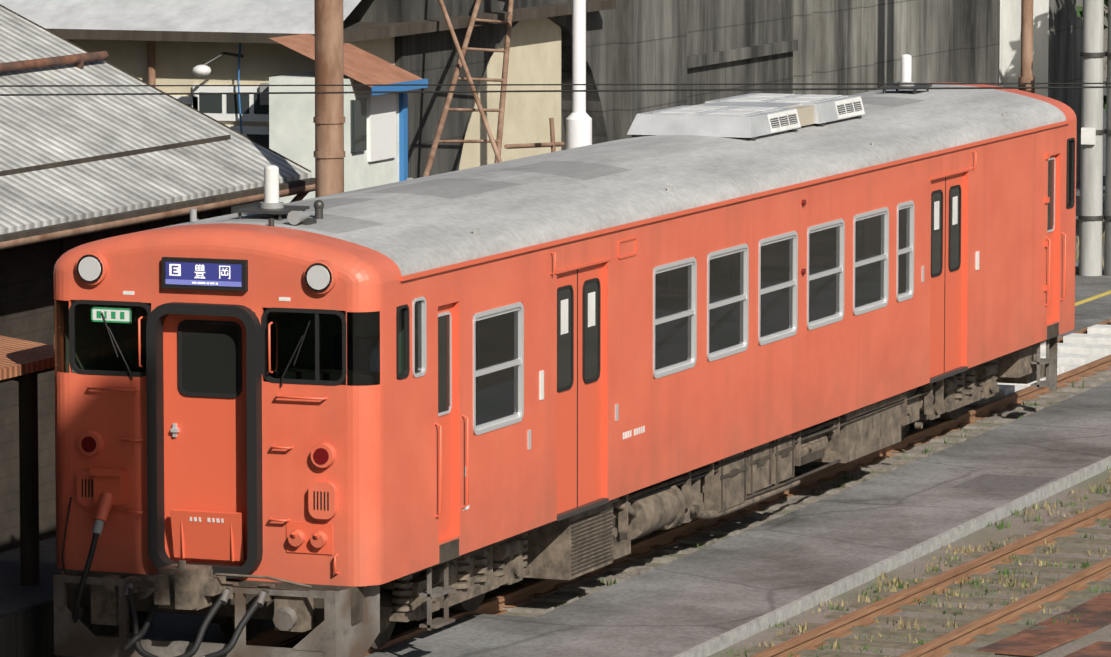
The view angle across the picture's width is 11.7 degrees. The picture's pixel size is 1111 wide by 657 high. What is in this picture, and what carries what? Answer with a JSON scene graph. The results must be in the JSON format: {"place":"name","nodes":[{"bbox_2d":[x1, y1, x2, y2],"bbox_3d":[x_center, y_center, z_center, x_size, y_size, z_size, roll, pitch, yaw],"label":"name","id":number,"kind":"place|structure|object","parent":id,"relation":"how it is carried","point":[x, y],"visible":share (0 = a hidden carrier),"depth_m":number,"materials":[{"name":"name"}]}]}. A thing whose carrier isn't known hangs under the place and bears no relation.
{"place":"outdoors","nodes":[
{"label":"outdoors","id":0,"kind":"place"},
{"bbox_2d":[71,300,345,384],"bbox_3d":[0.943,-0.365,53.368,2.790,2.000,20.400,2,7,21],"label":"windshield frame","id":1,"kind":"object","parent":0,"point":[264,309],"depth_m":44.55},
{"bbox_2d":[0,88,1110,656],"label":"paving","id":2,"kind":"structure","parent":0,"point":[718,596],"depth_m":51.04,"materials":[{"name":"concrete"}]},
{"bbox_2d":[0,83,1110,95],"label":"overhead wires","id":3,"kind":"object","parent":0,"point":[545,90],"visible":1,"depth_m":23.45,"materials":[{"name":"black metal"}]},
{"bbox_2d":[246,319,1110,656],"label":"track","id":4,"kind":"structure","parent":0,"point":[1084,353],"depth_m":56.62,"materials":[{"name":"metal"}]},
{"bbox_2d":[53,82,1076,627],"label":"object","id":5,"kind":"object","parent":4,"relation":"on","point":[565,334],"visible":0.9,"depth_m":46.59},
{"bbox_2d":[53,560,379,656],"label":"train coupler","id":6,"kind":"object","parent":5,"relation":"attached to","point":[347,618],"visible":0.98,"depth_m":43.40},
{"bbox_2d":[190,54,1007,235],"bbox_3d":[0.728,-1.876,52.603,2.630,0.655,18.535,2,7,21],"label":"rooftop equipment","id":7,"kind":"object","parent":5,"relation":"on","point":[751,116],"visible":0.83,"depth_m":54.48,"materials":[{"name":"white metal"}]},
{"bbox_2d":[210,336,1057,648],"bbox_3d":[1.048,1.387,53.622,2.720,0.860,20.600,2,7,21],"label":"train undercarriage","id":8,"kind":"object","parent":5,"relation":"attached to","point":[588,540],"visible":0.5,"depth_m":50.44,"materials":[{"name":"metal"}]},
{"bbox_2d":[411,4,1110,656],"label":"ground","id":9,"kind":"structure","parent":0,"point":[915,570],"depth_m":50.47,"materials":[{"name":"gravel"}]},
{"bbox_2d":[0,560,151,656],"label":"platform","id":10,"kind":"structure","parent":9,"relation":"on","point":[26,622],"depth_m":44.99,"materials":[{"name":"concrete"}]},
{"bbox_2d":[0,336,53,585],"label":"platform canopy","id":11,"kind":"object","parent":10,"relation":"on","point":[24,363],"visible":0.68,"depth_m":45.77,"materials":[{"name":"metal"}]},
{"bbox_2d":[0,4,314,552],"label":"station shed","id":12,"kind":"structure","parent":9,"relation":"on","point":[77,170],"depth_m":52.93,"materials":[{"name":"metal"}]},
{"bbox_2d":[0,0,615,213],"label":"cream building","id":13,"kind":"structure","parent":9,"relation":"on","point":[190,42],"depth_m":64.38,"materials":[{"name":"beige paint"}]},
{"bbox_2d":[269,33,427,203],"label":"building","id":14,"kind":"structure","parent":9,"relation":"on","point":[376,138],"depth_m":62.20,"materials":[{"name":"white paint"}]},
{"bbox_2d":[313,0,1034,197],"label":"pipes and poles","id":15,"kind":"object","parent":9,"relation":"on","point":[329,122],"visible":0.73,"depth_m":54.19,"materials":[{"name":"white metal"}]},
{"bbox_2d":[344,0,1082,183],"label":"wall","id":16,"kind":"structure","parent":9,"relation":"on","point":[750,41],"depth_m":77.37,"materials":[{"name":"black wood"}]},
{"bbox_2d":[423,0,564,176],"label":"ladder","id":17,"kind":"object","parent":16,"relation":"attached to","point":[496,144],"visible":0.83,"depth_m":65.44,"materials":[{"name":"brown metal"}]},
{"bbox_2d":[598,218,1110,656],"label":"grass tufts","id":18,"kind":"object","parent":9,"relation":"on","point":[896,582],"visible":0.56,"depth_m":49.93,"materials":[{"name":"green plant"}]},
{"bbox_2d":[746,493,1110,656],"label":"railway track","id":19,"kind":"structure","parent":9,"relation":"on","point":[989,622],"depth_m":48.55,"materials":[{"name":"brown metal"}]},
{"bbox_2d":[977,593,1110,656],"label":"rusty plates","id":20,"kind":"object","parent":9,"relation":"on","point":[1052,635],"visible":0.97,"depth_m":46.85,"materials":[{"name":"brown metal"}]},
{"bbox_2d":[1076,2,1107,28],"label":"tree","id":21,"kind":"object","parent":9,"relation":"on","point":[1079,11],"visible":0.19,"depth_m":89.61,"materials":[{"name":"green plant"}]},
{"bbox_2d":[1078,0,1110,275],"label":"utility poles","id":22,"kind":"object","parent":9,"relation":"on","point":[1092,131],"visible":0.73,"depth_m":77.82,"materials":[{"name":"concrete"}]},
{"bbox_2d":[1103,62,1106,111],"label":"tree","id":23,"kind":"object","parent":9,"relation":"on","point":[1104,100],"visible":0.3,"depth_m":82.37,"materials":[{"name":"green plant"}]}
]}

